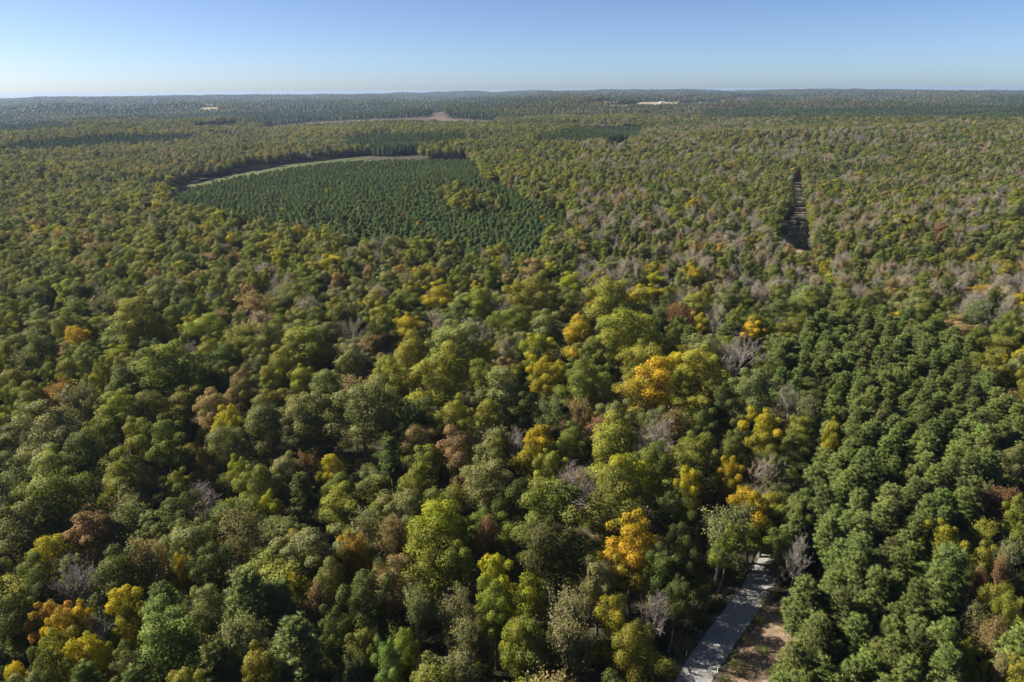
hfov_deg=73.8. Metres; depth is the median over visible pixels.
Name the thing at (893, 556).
pine tree
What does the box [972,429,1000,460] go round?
pine tree
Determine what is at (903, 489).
pine tree
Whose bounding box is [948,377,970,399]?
pine tree
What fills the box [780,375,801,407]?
pine tree
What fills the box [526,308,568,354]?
broadleaf tree
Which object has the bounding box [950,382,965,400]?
pine tree
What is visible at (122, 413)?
broadleaf tree
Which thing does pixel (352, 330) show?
bare tree
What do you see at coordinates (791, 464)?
broadleaf tree
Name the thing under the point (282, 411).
broadleaf tree
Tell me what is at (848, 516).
pine tree
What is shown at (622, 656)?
broadleaf tree
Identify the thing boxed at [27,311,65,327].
broadleaf tree
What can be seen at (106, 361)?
broadleaf tree
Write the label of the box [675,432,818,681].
road
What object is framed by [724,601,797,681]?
bank
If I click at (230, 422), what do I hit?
broadleaf tree
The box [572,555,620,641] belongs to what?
broadleaf tree
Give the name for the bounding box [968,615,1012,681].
broadleaf tree
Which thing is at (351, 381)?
broadleaf tree
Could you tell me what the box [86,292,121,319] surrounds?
broadleaf tree
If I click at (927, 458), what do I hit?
pine tree
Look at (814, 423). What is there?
broadleaf tree
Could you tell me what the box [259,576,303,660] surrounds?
pine tree
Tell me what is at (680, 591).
broadleaf tree
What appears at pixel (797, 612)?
pine tree
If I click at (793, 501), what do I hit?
pine tree
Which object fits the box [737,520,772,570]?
broadleaf tree
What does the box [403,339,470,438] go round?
broadleaf tree
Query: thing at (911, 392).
pine tree
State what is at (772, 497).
broadleaf tree
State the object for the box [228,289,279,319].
broadleaf tree
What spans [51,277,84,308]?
broadleaf tree
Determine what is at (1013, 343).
broadleaf tree
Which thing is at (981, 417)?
pine tree
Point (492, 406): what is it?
broadleaf tree
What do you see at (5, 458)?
broadleaf tree
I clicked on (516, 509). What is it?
broadleaf tree
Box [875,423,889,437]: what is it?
pine tree
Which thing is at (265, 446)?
broadleaf tree
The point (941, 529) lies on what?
broadleaf tree
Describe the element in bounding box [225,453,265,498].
broadleaf tree
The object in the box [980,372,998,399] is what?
pine tree
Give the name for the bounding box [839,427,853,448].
pine tree
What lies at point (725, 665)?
road shoulder
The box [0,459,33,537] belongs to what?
broadleaf tree
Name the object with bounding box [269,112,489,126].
brown field
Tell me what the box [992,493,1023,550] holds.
broadleaf tree
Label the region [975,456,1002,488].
pine tree
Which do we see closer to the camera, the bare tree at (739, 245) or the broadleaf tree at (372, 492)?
the broadleaf tree at (372, 492)
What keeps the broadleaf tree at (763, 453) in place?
on the ground
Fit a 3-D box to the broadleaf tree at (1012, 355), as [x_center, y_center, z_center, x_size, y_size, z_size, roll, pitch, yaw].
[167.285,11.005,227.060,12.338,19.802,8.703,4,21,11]
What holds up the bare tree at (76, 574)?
on the ground
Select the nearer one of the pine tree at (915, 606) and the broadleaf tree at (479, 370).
the pine tree at (915, 606)
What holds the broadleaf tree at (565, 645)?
on the ground
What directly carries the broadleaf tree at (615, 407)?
on the ground
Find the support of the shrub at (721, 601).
on the ground
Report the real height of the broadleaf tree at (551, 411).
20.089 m
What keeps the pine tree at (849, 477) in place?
on the ground
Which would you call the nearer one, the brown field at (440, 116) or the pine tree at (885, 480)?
the pine tree at (885, 480)
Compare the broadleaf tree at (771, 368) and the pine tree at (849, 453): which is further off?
the broadleaf tree at (771, 368)
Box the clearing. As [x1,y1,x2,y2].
[782,182,819,275]
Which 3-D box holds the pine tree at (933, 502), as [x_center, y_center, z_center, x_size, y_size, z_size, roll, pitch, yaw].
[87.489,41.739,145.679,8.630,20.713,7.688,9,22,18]
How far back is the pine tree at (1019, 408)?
184.28 m
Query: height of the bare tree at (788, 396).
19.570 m
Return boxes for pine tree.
[0,643,24,680]
[53,552,92,605]
[70,658,109,681]
[121,662,155,681]
[133,509,174,580]
[145,579,184,661]
[185,333,202,352]
[196,637,241,681]
[227,335,241,367]
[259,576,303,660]
[288,470,319,533]
[343,386,367,447]
[377,436,401,491]
[714,320,747,371]
[767,670,792,681]
[770,522,808,576]
[772,638,809,681]
[776,512,813,569]
[779,574,827,636]
[780,370,793,411]
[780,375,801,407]
[784,493,809,523]
[784,497,810,532]
[785,664,813,681]
[786,352,798,370]
[788,368,805,382]
[794,609,839,641]
[794,612,832,648]
[795,347,805,359]
[799,481,822,516]
[801,464,826,485]
[802,476,825,486]
[802,616,834,667]
[803,589,832,620]
[805,484,836,557]
[806,650,836,681]
[808,361,825,383]
[808,515,824,574]
[809,353,816,360]
[810,445,833,456]
[811,451,832,470]
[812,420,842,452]
[812,513,838,582]
[816,341,834,356]
[816,351,832,367]
[816,569,840,591]
[817,569,849,606]
[820,394,842,416]
[820,537,848,573]
[821,359,837,385]
[821,452,847,485]
[824,556,851,577]
[824,585,855,640]
[825,352,847,375]
[825,669,846,681]
[827,469,843,488]
[827,503,846,536]
[827,637,848,671]
[832,371,853,403]
[832,438,861,458]
[832,463,864,508]
[832,485,849,515]
[832,508,860,549]
[834,470,860,508]
[834,531,871,549]
[835,535,866,571]
[835,584,863,629]
[835,643,870,681]
[836,611,873,658]
[838,423,861,449]
[838,448,855,467]
[839,412,857,437]
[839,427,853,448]
[839,657,868,681]
[841,407,854,431]
[841,533,876,587]
[841,574,862,589]
[842,549,868,588]
[844,487,872,527]
[845,371,860,403]
[845,378,865,408]
[845,405,872,431]
[846,361,857,380]
[846,406,865,435]
[846,508,873,542]
[849,366,871,391]
[849,396,865,409]
[849,428,869,452]
[850,448,871,486]
[850,588,879,643]
[853,445,876,468]
[860,422,876,447]
[860,456,885,490]
[860,485,877,506]
[861,385,881,412]
[861,522,877,546]
[862,433,873,448]
[862,564,894,606]
[865,406,876,422]
[865,486,880,506]
[866,363,874,369]
[868,547,885,564]
[868,637,888,681]
[869,556,895,594]
[869,614,904,641]
[869,625,895,673]
[870,419,882,436]
[870,502,899,549]
[871,432,887,449]
[871,481,904,513]
[871,601,887,635]
[874,436,892,471]
[875,364,889,387]
[875,398,894,423]
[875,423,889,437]
[876,394,884,405]
[876,629,915,681]
[877,475,894,487]
[878,336,893,351]
[878,427,902,461]
[878,495,903,558]
[878,535,905,564]
[879,442,904,461]
[879,454,905,487]
[879,497,905,537]
[880,381,898,406]
[882,545,910,601]
[882,601,905,624]
[883,570,909,610]
[885,414,899,433]
[887,354,901,363]
[887,421,909,444]
[890,369,904,401]
[890,405,906,417]
[890,653,924,681]
[895,576,933,624]
[896,392,913,417]
[897,513,929,551]
[897,529,914,548]
[897,539,921,599]
[898,485,911,514]
[899,443,909,466]
[899,613,928,642]
[900,417,916,435]
[900,443,918,467]
[900,455,917,477]
[901,389,917,417]
[901,464,925,487]
[901,478,928,517]
[902,626,931,681]
[903,475,925,513]
[903,602,930,627]
[905,380,921,396]
[906,387,934,417]
[906,429,931,445]
[906,509,935,552]
[906,542,931,597]
[907,354,918,361]
[908,404,929,423]
[909,450,936,478]
[909,492,941,545]
[911,423,925,433]
[912,440,933,473]
[913,332,932,351]
[914,541,973,615]
[916,357,931,378]
[917,641,965,681]
[919,434,935,466]
[919,621,960,681]
[920,463,945,491]
[921,417,946,456]
[922,563,958,625]
[924,478,935,495]
[928,505,952,550]
[929,433,940,460]
[929,617,964,645]
[931,390,948,414]
[931,615,960,664]
[933,331,949,347]
[933,488,958,522]
[936,424,948,455]
[936,456,961,494]
[937,414,955,440]
[937,440,960,456]
[937,444,964,470]
[938,428,968,455]
[939,407,958,443]
[940,346,958,365]
[942,506,960,540]
[943,361,954,369]
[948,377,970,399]
[948,449,984,486]
[949,475,970,508]
[949,486,978,535]
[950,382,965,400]
[951,402,966,425]
[953,409,964,425]
[955,471,971,479]
[956,439,973,447]
[956,445,978,462]
[957,356,972,380]
[957,424,966,429]
[957,432,976,444]
[958,411,977,431]
[961,475,985,530]
[965,381,985,404]
[965,421,978,433]
[967,351,979,364]
[967,409,990,429]
[968,396,981,411]
[970,423,989,452]
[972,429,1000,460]
[972,447,1001,486]
[973,370,992,390]
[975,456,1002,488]
[976,423,996,436]
[978,366,998,386]
[979,472,1002,522]
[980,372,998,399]
[982,398,993,412]
[984,386,1004,402]
[985,387,997,398]
[986,398,1004,422]
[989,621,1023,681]
[991,393,1015,420]
[993,432,1007,459]
[995,419,1013,454]
[1001,446,1023,488]
[1002,440,1023,485]
[1003,402,1023,422]
[1003,429,1023,482]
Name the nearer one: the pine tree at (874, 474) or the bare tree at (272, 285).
the pine tree at (874, 474)
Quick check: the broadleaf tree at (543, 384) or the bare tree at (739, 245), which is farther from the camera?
the bare tree at (739, 245)
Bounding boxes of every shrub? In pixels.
[659,660,677,677]
[712,596,727,609]
[719,673,730,681]
[728,649,742,664]
[754,643,770,658]
[766,585,780,600]
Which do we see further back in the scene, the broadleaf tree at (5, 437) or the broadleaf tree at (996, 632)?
the broadleaf tree at (5, 437)
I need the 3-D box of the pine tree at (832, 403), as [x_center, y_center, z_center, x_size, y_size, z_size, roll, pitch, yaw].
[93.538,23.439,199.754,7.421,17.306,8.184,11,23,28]
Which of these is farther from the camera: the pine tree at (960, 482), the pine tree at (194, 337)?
the pine tree at (194, 337)
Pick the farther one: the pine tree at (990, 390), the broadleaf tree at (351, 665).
the pine tree at (990, 390)
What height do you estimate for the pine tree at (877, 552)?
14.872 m
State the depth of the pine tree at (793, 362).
221.67 m
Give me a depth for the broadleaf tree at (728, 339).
238.99 m
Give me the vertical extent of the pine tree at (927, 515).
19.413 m
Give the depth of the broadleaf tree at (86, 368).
227.65 m
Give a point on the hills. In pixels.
(401, 93)
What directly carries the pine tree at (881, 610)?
on the ground
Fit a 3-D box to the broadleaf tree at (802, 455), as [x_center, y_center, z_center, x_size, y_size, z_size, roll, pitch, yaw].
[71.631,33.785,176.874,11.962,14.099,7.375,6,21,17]
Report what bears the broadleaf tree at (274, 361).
on the ground
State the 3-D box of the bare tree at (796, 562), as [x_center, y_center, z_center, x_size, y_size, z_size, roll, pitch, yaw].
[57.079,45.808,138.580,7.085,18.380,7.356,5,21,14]
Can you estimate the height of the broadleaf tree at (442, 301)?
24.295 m
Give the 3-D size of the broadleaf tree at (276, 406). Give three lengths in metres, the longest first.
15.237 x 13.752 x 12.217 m
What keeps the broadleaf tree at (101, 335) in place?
on the ground
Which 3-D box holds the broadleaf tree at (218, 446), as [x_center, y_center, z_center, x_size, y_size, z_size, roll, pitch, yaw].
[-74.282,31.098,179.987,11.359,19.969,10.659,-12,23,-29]
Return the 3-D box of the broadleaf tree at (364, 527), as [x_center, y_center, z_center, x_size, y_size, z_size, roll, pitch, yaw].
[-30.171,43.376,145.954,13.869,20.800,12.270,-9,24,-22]
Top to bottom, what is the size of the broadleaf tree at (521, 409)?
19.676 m
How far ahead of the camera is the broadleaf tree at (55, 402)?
204.67 m
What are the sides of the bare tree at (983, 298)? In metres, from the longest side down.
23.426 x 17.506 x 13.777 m
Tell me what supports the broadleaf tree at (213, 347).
on the ground
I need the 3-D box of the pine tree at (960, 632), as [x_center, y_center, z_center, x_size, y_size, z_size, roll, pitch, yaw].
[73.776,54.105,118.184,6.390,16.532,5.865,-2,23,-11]
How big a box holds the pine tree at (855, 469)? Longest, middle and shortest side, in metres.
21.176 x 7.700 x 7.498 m
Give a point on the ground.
(596, 674)
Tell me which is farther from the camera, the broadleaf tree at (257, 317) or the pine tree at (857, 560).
the broadleaf tree at (257, 317)
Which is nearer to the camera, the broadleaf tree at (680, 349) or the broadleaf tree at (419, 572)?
the broadleaf tree at (419, 572)
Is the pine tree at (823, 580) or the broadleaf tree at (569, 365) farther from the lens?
the broadleaf tree at (569, 365)
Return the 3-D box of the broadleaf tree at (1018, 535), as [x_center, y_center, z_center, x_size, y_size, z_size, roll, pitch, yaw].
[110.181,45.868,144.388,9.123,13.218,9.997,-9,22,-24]
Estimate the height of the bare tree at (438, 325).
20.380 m
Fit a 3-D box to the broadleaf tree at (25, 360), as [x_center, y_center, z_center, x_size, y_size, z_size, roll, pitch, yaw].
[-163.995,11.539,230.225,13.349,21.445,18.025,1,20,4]
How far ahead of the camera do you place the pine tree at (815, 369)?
217.10 m
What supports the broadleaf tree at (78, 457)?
on the ground
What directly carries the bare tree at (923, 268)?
on the ground
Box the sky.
[0,0,1023,97]
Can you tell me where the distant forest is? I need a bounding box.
[0,88,1023,124]
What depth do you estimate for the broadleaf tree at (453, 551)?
128.59 m
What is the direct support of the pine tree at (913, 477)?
on the ground
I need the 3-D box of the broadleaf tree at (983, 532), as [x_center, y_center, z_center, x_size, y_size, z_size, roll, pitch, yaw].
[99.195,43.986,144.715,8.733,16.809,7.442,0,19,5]
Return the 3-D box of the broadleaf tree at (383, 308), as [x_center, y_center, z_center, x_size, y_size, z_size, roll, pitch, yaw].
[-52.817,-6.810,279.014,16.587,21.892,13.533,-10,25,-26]
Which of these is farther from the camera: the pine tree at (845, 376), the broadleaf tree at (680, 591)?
the pine tree at (845, 376)
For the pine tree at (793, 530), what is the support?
on the ground
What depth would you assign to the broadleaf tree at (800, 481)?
166.09 m
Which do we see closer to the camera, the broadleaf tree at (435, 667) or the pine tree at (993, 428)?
the broadleaf tree at (435, 667)
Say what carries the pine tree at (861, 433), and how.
on the ground
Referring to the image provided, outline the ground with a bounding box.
[0,94,1023,681]
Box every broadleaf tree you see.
[0,364,37,419]
[0,412,21,452]
[0,421,30,468]
[0,450,38,500]
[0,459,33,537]
[0,495,71,580]
[0,556,13,592]
[0,592,45,667]
[2,660,30,681]
[7,345,52,382]
[7,670,50,681]
[8,379,49,440]
[8,399,83,467]
[13,280,53,307]
[15,551,61,623]
[21,334,64,383]
[23,533,80,606]
[23,599,72,671]
[25,645,72,681]
[26,374,91,421]
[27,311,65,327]
[27,442,82,518]
[33,358,68,396]
[34,625,94,681]
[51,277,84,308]
[54,357,82,410]
[54,373,113,452]
[59,502,124,577]
[61,428,109,505]
[61,630,123,681]
[62,371,93,420]
[63,325,95,348]
[66,277,99,322]
[66,342,102,395]
[78,405,125,474]
[84,543,158,636]
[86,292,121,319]
[87,356,126,396]
[91,330,136,354]
[94,387,155,462]
[95,445,151,531]
[102,342,138,363]
[102,364,148,412]
[104,318,137,350]
[104,584,148,665]
[105,482,153,530]
[107,295,178,346]
[108,639,154,681]
[119,297,151,317]
[119,532,172,600]
[121,415,157,476]
[129,339,213,421]
[129,390,174,442]
[132,413,192,495]
[133,592,215,681]
[137,337,166,361]
[140,344,182,366]
[141,482,215,582]
[147,276,197,313]
[156,516,221,599]
[163,384,208,438]
[165,666,204,681]
[174,314,205,347]
[175,296,209,321]
[181,312,227,350]
[185,540,236,607]
[186,345,222,389]
[187,583,233,668]
[192,386,237,439]
[196,501,276,567]
[197,331,232,390]
[201,343,242,381]
[201,492,268,562]
[203,360,233,408]
[204,426,249,481]
[208,404,244,471]
[208,606,273,675]
[216,317,269,366]
[223,411,252,470]
[224,366,259,428]
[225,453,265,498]
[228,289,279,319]
[230,309,275,337]
[234,463,285,509]
[238,639,285,681]
[239,369,278,403]
[240,353,274,382]
[243,395,284,472]
[244,403,289,442]
[250,388,292,414]
[254,322,299,360]
[257,488,283,526]
[259,344,300,391]
[268,450,308,520]
[276,391,320,452]
[277,319,334,381]
[279,390,342,472]
[280,318,309,367]
[286,281,331,318]
[286,363,317,399]
[293,449,321,513]
[295,579,336,650]
[307,368,346,425]
[310,556,347,630]
[314,453,347,495]
[315,471,356,535]
[317,604,350,680]
[318,481,364,536]
[331,645,368,681]
[335,343,366,386]
[335,503,405,570]
[335,530,372,610]
[335,556,397,669]
[339,374,374,401]
[342,627,388,681]
[343,540,373,580]
[346,462,394,510]
[349,470,386,514]
[353,334,383,376]
[358,553,411,642]
[359,284,391,303]
[359,473,394,537]
[359,489,409,559]
[362,299,401,333]
[362,322,404,356]
[367,357,413,430]
[370,635,405,681]
[371,514,411,577]
[376,488,447,575]
[386,395,441,448]
[386,574,450,660]
[392,312,427,341]
[394,279,423,305]
[394,329,431,403]
[394,626,423,681]
[396,468,427,496]
[397,462,433,496]
[399,423,439,469]
[401,524,474,623]
[402,442,446,485]
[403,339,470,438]
[403,483,470,536]
[406,324,432,357]
[409,650,457,681]
[415,649,482,681]
[421,278,454,312]
[421,485,457,540]
[424,318,480,364]
[424,392,478,459]
[431,582,493,657]
[434,538,475,621]
[435,423,478,490]
[442,305,481,333]
[448,458,515,545]
[460,441,508,522]
[462,286,502,319]
[462,317,496,362]
[462,422,515,464]
[464,358,497,401]
[464,507,516,569]
[466,340,497,377]
[470,552,520,647]
[473,365,526,432]
[474,398,503,435]
[475,575,511,670]
[485,304,532,342]
[491,477,533,550]
[496,269,563,322]
[497,617,532,680]
[501,613,559,681]
[503,331,537,381]
[504,390,540,448]
[504,571,550,644]
[508,424,553,500]
[509,475,587,574]
[518,333,558,391]
[519,514,596,618]
[525,354,558,413]
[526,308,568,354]
[529,395,574,438]
[531,448,569,510]
[535,616,601,681]
[540,357,579,400]
[545,420,590,474]
[553,353,615,430]
[559,301,585,323]
[560,313,596,361]
[567,394,596,454]
[571,333,616,394]
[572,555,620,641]
[584,465,646,569]
[585,413,613,454]
[587,410,639,485]
[590,594,628,677]
[593,398,639,445]
[597,307,665,389]
[600,452,656,536]
[601,668,625,681]
[605,322,637,372]
[610,623,661,681]
[613,354,676,445]
[614,338,665,413]
[621,618,658,678]
[626,440,673,519]
[640,300,672,333]
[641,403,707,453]
[641,541,681,626]
[647,491,700,556]
[656,344,690,366]
[656,445,716,519]
[659,302,699,332]
[659,573,691,652]
[661,369,699,426]
[663,521,700,588]
[664,351,687,396]
[664,388,713,431]
[673,429,717,494]
[673,465,704,530]
[674,343,731,410]
[679,408,720,452]
[685,332,730,377]
[697,498,760,584]
[703,379,738,448]
[706,521,745,592]
[707,429,747,504]
[710,336,746,378]
[719,487,770,562]
[722,367,780,442]
[736,316,768,368]
[737,405,784,476]
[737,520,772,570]
[738,443,776,490]
[739,313,777,362]
[740,306,772,356]
[745,498,778,563]
[750,359,787,412]
[754,453,799,493]
[755,468,805,493]
[757,497,788,557]
[759,322,798,350]
[760,482,792,506]
[761,491,788,506]
[767,294,809,329]
[777,311,808,336]
[777,447,813,474]
[777,454,811,479]
[777,467,802,491]
[778,441,811,470]
[782,409,820,447]
[783,394,822,437]
[786,282,827,329]
[836,293,871,312]
[914,517,970,575]
[940,313,966,323]
[942,314,987,347]
[955,636,988,681]
[964,516,1010,557]
[965,352,1015,395]
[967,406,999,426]
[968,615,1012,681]
[978,331,1023,364]
[981,534,1023,591]
[988,318,1013,337]
[991,589,1023,639]
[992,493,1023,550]
[995,519,1023,544]
[996,442,1023,512]
[1000,346,1023,379]
[1000,444,1023,491]
[1002,370,1023,394]
[1009,524,1023,555]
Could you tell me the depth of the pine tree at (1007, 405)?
189.31 m
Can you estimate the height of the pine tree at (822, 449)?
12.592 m
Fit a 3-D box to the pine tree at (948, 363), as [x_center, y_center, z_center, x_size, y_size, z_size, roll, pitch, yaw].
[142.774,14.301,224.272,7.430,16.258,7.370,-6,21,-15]
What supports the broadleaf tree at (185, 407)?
on the ground
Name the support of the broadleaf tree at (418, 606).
on the ground
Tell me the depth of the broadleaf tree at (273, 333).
246.60 m
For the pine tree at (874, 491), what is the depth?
152.26 m
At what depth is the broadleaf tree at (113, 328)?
260.27 m
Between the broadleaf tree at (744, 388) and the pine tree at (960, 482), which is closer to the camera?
the pine tree at (960, 482)
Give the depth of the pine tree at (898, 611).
120.03 m
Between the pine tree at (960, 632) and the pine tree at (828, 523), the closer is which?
the pine tree at (960, 632)
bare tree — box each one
[4,427,38,479]
[20,417,52,453]
[45,551,108,626]
[79,611,109,678]
[90,281,103,298]
[172,339,198,359]
[182,479,221,535]
[201,289,223,305]
[268,273,283,293]
[316,274,331,293]
[337,313,368,343]
[355,261,371,278]
[355,346,372,378]
[366,250,383,266]
[424,307,448,334]
[482,288,514,316]
[498,250,512,273]
[502,426,531,477]
[557,285,570,300]
[568,263,593,286]
[581,259,600,283]
[592,274,604,285]
[597,210,607,222]
[607,261,626,281]
[639,588,673,635]
[657,274,673,287]
[664,242,674,254]
[669,286,697,301]
[688,254,702,265]
[704,299,727,334]
[732,238,744,270]
[734,263,743,280]
[734,453,800,501]
[748,282,765,294]
[771,380,802,438]
[779,533,813,596]
[783,266,802,289]
[824,270,840,278]
[842,283,872,303]
[917,263,933,277]
[952,206,965,221]
[952,297,996,324]
[958,288,985,309]
[959,291,980,310]
[973,256,990,278]
[974,284,993,322]
[990,259,1013,276]
[995,203,1009,212]
[995,290,1018,318]
[1012,269,1023,286]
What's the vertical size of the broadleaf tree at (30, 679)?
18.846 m
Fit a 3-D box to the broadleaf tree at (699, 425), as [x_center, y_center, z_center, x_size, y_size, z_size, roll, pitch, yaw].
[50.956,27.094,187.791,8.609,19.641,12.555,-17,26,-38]
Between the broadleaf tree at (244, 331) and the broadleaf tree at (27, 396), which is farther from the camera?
the broadleaf tree at (244, 331)
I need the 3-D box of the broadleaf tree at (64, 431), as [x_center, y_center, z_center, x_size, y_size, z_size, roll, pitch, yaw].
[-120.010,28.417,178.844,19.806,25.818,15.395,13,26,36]
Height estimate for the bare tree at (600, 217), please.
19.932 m
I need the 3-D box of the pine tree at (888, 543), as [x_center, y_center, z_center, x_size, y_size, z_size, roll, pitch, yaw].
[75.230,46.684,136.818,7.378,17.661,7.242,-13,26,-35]
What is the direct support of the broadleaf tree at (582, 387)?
on the ground
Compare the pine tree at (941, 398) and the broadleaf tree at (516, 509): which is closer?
the broadleaf tree at (516, 509)
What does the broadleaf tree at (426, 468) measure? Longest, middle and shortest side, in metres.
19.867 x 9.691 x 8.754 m
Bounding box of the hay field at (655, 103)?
[612,102,680,106]
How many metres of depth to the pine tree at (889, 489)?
145.39 m
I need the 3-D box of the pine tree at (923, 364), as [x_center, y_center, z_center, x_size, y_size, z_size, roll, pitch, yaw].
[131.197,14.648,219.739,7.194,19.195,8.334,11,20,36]
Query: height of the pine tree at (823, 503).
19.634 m
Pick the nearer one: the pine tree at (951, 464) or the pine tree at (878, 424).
the pine tree at (951, 464)
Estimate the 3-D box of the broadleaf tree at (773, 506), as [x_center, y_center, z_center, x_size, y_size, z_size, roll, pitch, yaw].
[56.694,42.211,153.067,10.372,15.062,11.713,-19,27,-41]
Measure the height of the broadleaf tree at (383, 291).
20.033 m
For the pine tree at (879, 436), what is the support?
on the ground
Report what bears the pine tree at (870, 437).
on the ground
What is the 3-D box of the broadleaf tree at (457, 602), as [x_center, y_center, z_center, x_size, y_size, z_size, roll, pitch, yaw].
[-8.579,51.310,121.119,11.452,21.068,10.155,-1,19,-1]
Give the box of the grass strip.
[180,156,372,192]
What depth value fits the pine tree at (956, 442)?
171.63 m
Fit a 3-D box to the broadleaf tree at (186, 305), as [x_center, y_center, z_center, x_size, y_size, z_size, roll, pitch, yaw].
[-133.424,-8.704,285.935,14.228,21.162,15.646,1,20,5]
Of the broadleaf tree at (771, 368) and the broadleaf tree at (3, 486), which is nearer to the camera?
the broadleaf tree at (3, 486)
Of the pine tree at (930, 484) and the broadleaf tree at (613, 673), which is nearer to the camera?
the broadleaf tree at (613, 673)
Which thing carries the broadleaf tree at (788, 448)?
on the ground
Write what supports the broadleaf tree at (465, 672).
on the ground
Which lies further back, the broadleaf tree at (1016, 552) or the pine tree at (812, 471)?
the pine tree at (812, 471)
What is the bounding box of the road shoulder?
[667,553,790,681]
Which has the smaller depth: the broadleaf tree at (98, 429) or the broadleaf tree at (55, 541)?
the broadleaf tree at (55, 541)
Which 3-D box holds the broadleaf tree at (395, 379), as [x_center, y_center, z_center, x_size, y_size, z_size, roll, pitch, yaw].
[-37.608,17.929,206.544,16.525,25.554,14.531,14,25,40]
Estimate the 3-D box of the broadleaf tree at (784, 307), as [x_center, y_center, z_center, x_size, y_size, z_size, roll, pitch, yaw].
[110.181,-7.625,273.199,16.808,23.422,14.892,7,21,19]
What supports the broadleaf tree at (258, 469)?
on the ground
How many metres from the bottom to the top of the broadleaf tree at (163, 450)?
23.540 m
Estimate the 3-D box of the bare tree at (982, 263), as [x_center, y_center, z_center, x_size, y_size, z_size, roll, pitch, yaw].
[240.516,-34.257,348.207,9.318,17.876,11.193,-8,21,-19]
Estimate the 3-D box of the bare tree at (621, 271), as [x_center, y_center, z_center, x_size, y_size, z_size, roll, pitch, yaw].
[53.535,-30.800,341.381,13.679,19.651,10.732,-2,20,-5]
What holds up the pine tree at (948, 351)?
on the ground
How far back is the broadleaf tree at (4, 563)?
133.99 m
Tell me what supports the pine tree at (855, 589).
on the ground
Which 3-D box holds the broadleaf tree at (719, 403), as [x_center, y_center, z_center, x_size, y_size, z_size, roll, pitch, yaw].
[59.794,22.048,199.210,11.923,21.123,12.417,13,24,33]
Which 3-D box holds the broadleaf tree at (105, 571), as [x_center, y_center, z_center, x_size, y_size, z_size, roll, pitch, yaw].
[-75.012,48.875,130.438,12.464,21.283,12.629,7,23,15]
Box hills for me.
[0,89,1023,103]
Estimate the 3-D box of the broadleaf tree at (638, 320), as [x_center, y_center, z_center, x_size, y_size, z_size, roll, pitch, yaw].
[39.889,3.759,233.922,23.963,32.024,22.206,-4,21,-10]
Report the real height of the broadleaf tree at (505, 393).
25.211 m
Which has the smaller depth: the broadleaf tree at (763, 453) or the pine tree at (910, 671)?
the pine tree at (910, 671)
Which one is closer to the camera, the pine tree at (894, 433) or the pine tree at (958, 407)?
the pine tree at (894, 433)
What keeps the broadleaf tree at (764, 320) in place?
on the ground
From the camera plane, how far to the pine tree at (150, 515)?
149.25 m
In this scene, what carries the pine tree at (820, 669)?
on the ground
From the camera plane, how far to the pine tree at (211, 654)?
108.23 m
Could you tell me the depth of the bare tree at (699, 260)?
359.08 m
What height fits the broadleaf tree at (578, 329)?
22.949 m
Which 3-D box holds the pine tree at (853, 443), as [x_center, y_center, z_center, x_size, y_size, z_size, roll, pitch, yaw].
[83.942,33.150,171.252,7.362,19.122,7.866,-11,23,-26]
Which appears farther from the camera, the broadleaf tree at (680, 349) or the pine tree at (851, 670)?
the broadleaf tree at (680, 349)
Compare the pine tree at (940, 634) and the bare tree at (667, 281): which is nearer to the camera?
the pine tree at (940, 634)
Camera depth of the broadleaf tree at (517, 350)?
243.18 m
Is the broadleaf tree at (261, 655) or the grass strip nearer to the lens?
the broadleaf tree at (261, 655)
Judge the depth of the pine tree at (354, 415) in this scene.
199.56 m
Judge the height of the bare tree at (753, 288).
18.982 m
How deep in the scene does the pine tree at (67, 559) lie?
134.50 m
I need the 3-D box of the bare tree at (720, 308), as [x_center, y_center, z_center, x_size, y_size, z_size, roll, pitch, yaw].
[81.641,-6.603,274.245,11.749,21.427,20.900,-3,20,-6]

